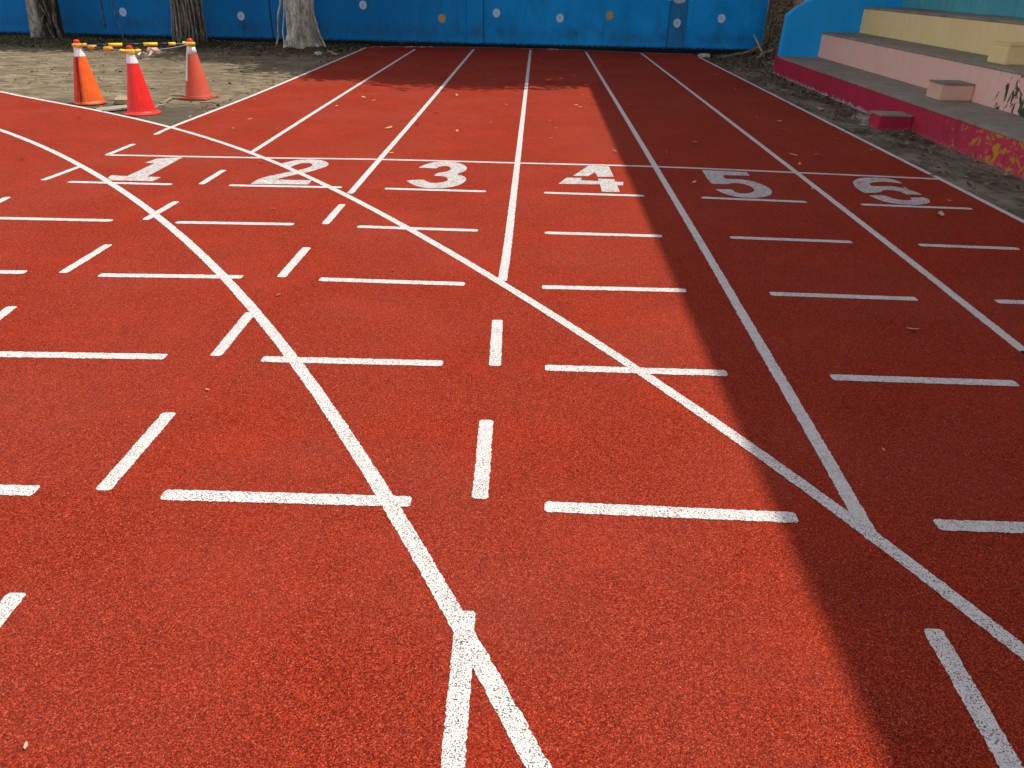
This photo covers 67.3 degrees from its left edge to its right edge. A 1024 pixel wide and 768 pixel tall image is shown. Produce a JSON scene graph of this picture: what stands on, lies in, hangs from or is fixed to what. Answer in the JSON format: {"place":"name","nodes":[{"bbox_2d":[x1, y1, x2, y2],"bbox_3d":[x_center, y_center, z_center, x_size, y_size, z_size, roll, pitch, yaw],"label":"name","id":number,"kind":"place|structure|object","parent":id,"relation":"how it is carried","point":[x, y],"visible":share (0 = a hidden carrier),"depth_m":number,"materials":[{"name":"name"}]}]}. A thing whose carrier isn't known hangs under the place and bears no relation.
{"place":"outdoors","nodes":[
{"label":"outdoors","id":0,"kind":"place"},
{"bbox_2d":[0,36,803,124],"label":"soil ground","id":1,"kind":"structure","parent":0,"point":[179,109],"depth_m":12.76,"materials":[{"name":"brown soil"}]},
{"bbox_2d":[25,0,123,39],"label":"ficus tree","id":2,"kind":"object","parent":1,"relation":"on","point":[44,19],"visible":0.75,"depth_m":17.06,"materials":[{"name":"grey plant"}]},
{"bbox_2d":[72,39,106,104],"bbox_3d":[-5.216,-3.799,9.357,0.349,0.721,0.349,3,28,4],"label":"traffic cone","id":3,"kind":"object","parent":1,"relation":"on","point":[87,90],"visible":0.99,"depth_m":9.33,"materials":[{"name":"orange plastic"}]},
{"bbox_2d":[97,42,184,46],"bbox_3d":[-4.645,-4.189,9.486,1.276,0.040,0.040,-13,31,-25],"label":"barrier bar","id":4,"kind":"object","parent":3,"relation":"attached to","point":[137,44],"visible":0.96,"depth_m":9.49,"materials":[{"name":"yellow plastic"}]},
{"bbox_2d":[96,104,126,110],"bbox_3d":[-4.758,-3.277,9.146,0.220,0.018,0.506,19,33,30],"label":"pale board","id":5,"kind":"object","parent":1,"relation":"on","point":[118,107],"visible":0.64,"depth_m":9.13,"materials":[{"name":"white wood"}]},
{"bbox_2d":[114,95,126,103],"bbox_3d":[-4.862,-3.577,9.674,0.219,0.050,0.438,-8,29,-17],"label":"wood block","id":6,"kind":"object","parent":1,"relation":"on","point":[120,99],"depth_m":9.52,"materials":[{"name":"beige wood"}]},
{"bbox_2d":[119,45,161,115],"bbox_3d":[-4.288,-3.466,8.763,0.405,0.726,0.405,7,28,10],"label":"traffic cone","id":7,"kind":"object","parent":1,"relation":"on","point":[139,101],"visible":1,"depth_m":8.74,"materials":[{"name":"red plastic"}]},
{"bbox_2d":[79,45,118,50],"bbox_3d":[-4.746,-3.897,8.919,1.151,0.053,0.052,20,33,31],"label":"barrier bar","id":8,"kind":"object","parent":7,"relation":"attached to","point":[106,48],"visible":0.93,"depth_m":8.91,"materials":[{"name":"yellow plastic"}]},
{"bbox_2d":[141,44,187,52],"bbox_3d":[-4.181,-4.010,9.195,0.056,0.061,1.290,5,28,7],"label":"barrier bar","id":9,"kind":"object","parent":7,"relation":"attached to","point":[148,50],"visible":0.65,"depth_m":9.04,"materials":[{"name":"yellow plastic"}]},
{"bbox_2d":[138,47,160,56],"bbox_3d":[-4.166,-3.832,8.871,0.284,0.098,0.088,2,28,1],"label":"white ribbon","id":10,"kind":"object","parent":9,"relation":"attached to","point":[152,51],"visible":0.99,"depth_m":8.87,"materials":[{"name":"white plastic"}]},
{"bbox_2d":[159,96,172,103],"bbox_3d":[-4.349,-3.580,9.695,0.047,0.034,0.443,0,28,-3],"label":"twig","id":11,"kind":"object","parent":1,"relation":"on","point":[166,100],"visible":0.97,"depth_m":9.63,"materials":[{"name":"brown wood"}]},
{"bbox_2d":[0,33,368,46],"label":"weeds","id":12,"kind":"object","parent":1,"relation":"on","point":[113,39],"visible":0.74,"depth_m":17.14,"materials":[{"name":"green plant"}]},
{"bbox_2d":[170,0,208,42],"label":"ficus tree","id":13,"kind":"object","parent":1,"relation":"on","point":[187,19],"visible":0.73,"depth_m":16.75,"materials":[{"name":"brown plant"}]},
{"bbox_2d":[178,38,218,100],"bbox_3d":[-4.086,-4.056,9.892,0.380,0.716,0.380,5,28,7],"label":"traffic cone","id":14,"kind":"object","parent":1,"relation":"on","point":[197,87],"visible":1,"depth_m":9.86,"materials":[{"name":"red plastic"}]},
{"bbox_2d":[199,101,214,102],"bbox_3d":[-3.812,-3.524,9.612,0.209,0.030,0.050,5,28,6],"label":"twig","id":15,"kind":"object","parent":1,"relation":"on","point":[206,101],"visible":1,"depth_m":9.61,"materials":[{"name":"brown wood"}]},
{"bbox_2d":[276,0,325,48],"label":"ficus tree","id":16,"kind":"object","parent":1,"relation":"on","point":[302,26],"visible":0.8,"depth_m":16.30,"materials":[{"name":"grey plant"}]},
{"bbox_2d":[0,0,768,54],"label":"boundary wall","id":17,"kind":"structure","parent":1,"relation":"on","point":[711,27],"depth_m":17.70,"materials":[{"name":"blue paint"}]},
{"bbox_2d":[0,35,1023,209],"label":"leaf litter","id":18,"kind":"object","parent":1,"relation":"on","point":[729,67],"visible":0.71,"depth_m":14.63,"materials":[{"name":"brown plant"}]},
{"bbox_2d":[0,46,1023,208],"bbox_3d":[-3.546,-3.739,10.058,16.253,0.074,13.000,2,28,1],"label":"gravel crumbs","id":19,"kind":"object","parent":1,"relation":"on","point":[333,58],"visible":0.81,"depth_m":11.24,"materials":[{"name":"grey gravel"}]},
{"bbox_2d":[697,53,709,57],"bbox_3d":[4.190,-7.183,16.811,0.238,0.076,0.208,-10,30,-20],"label":"stone","id":20,"kind":"object","parent":1,"relation":"on","point":[703,55],"visible":0.88,"depth_m":16.76,"materials":[{"name":"grey stone"}]},
{"bbox_2d":[753,34,763,55],"bbox_3d":[5.463,-7.496,17.030,0.036,0.445,0.429,-13,31,-25],"label":"fallen stick","id":21,"kind":"object","parent":1,"relation":"on","point":[757,43],"visible":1,"depth_m":17.03,"materials":[{"name":"grey wood"}]},
{"bbox_2d":[717,0,803,61],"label":"ficus tree","id":22,"kind":"object","parent":1,"relation":"on","point":[778,10],"visible":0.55,"depth_m":17.18,"materials":[{"name":"brown plant"}]},
{"bbox_2d":[0,46,1023,767],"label":"running track","id":23,"kind":"structure","parent":0,"point":[512,426],"depth_m":2.83,"materials":[{"name":"red rubber"}]},
{"bbox_2d":[729,71,1023,218],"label":"bare soil strip","id":24,"kind":"object","parent":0,"point":[1011,198],"visible":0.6,"depth_m":7.68,"materials":[{"name":"soil"}]},
{"bbox_2d":[851,113,869,119],"bbox_3d":[4.366,-3.301,9.549,0.295,0.047,0.452,-9,30,-18],"label":"concrete lump","id":25,"kind":"object","parent":24,"relation":"on","point":[862,116],"visible":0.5,"depth_m":9.52,"materials":[{"name":"grey concrete"}]},
{"bbox_2d":[859,120,868,125],"bbox_3d":[4.267,-3.115,9.197,0.212,0.042,0.307,11,30,18],"label":"concrete lump","id":26,"kind":"object","parent":24,"relation":"on","point":[865,124],"visible":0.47,"depth_m":9.17,"materials":[{"name":"grey concrete"}]},
{"label":"ground","id":27,"kind":"structure","parent":0,"visible":0},
{"bbox_2d":[773,0,1023,178],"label":"grandstand","id":28,"kind":"object","parent":27,"relation":"on","point":[949,73],"visible":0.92,"depth_m":10.10,"materials":[{"name":"paint"}]}
]}

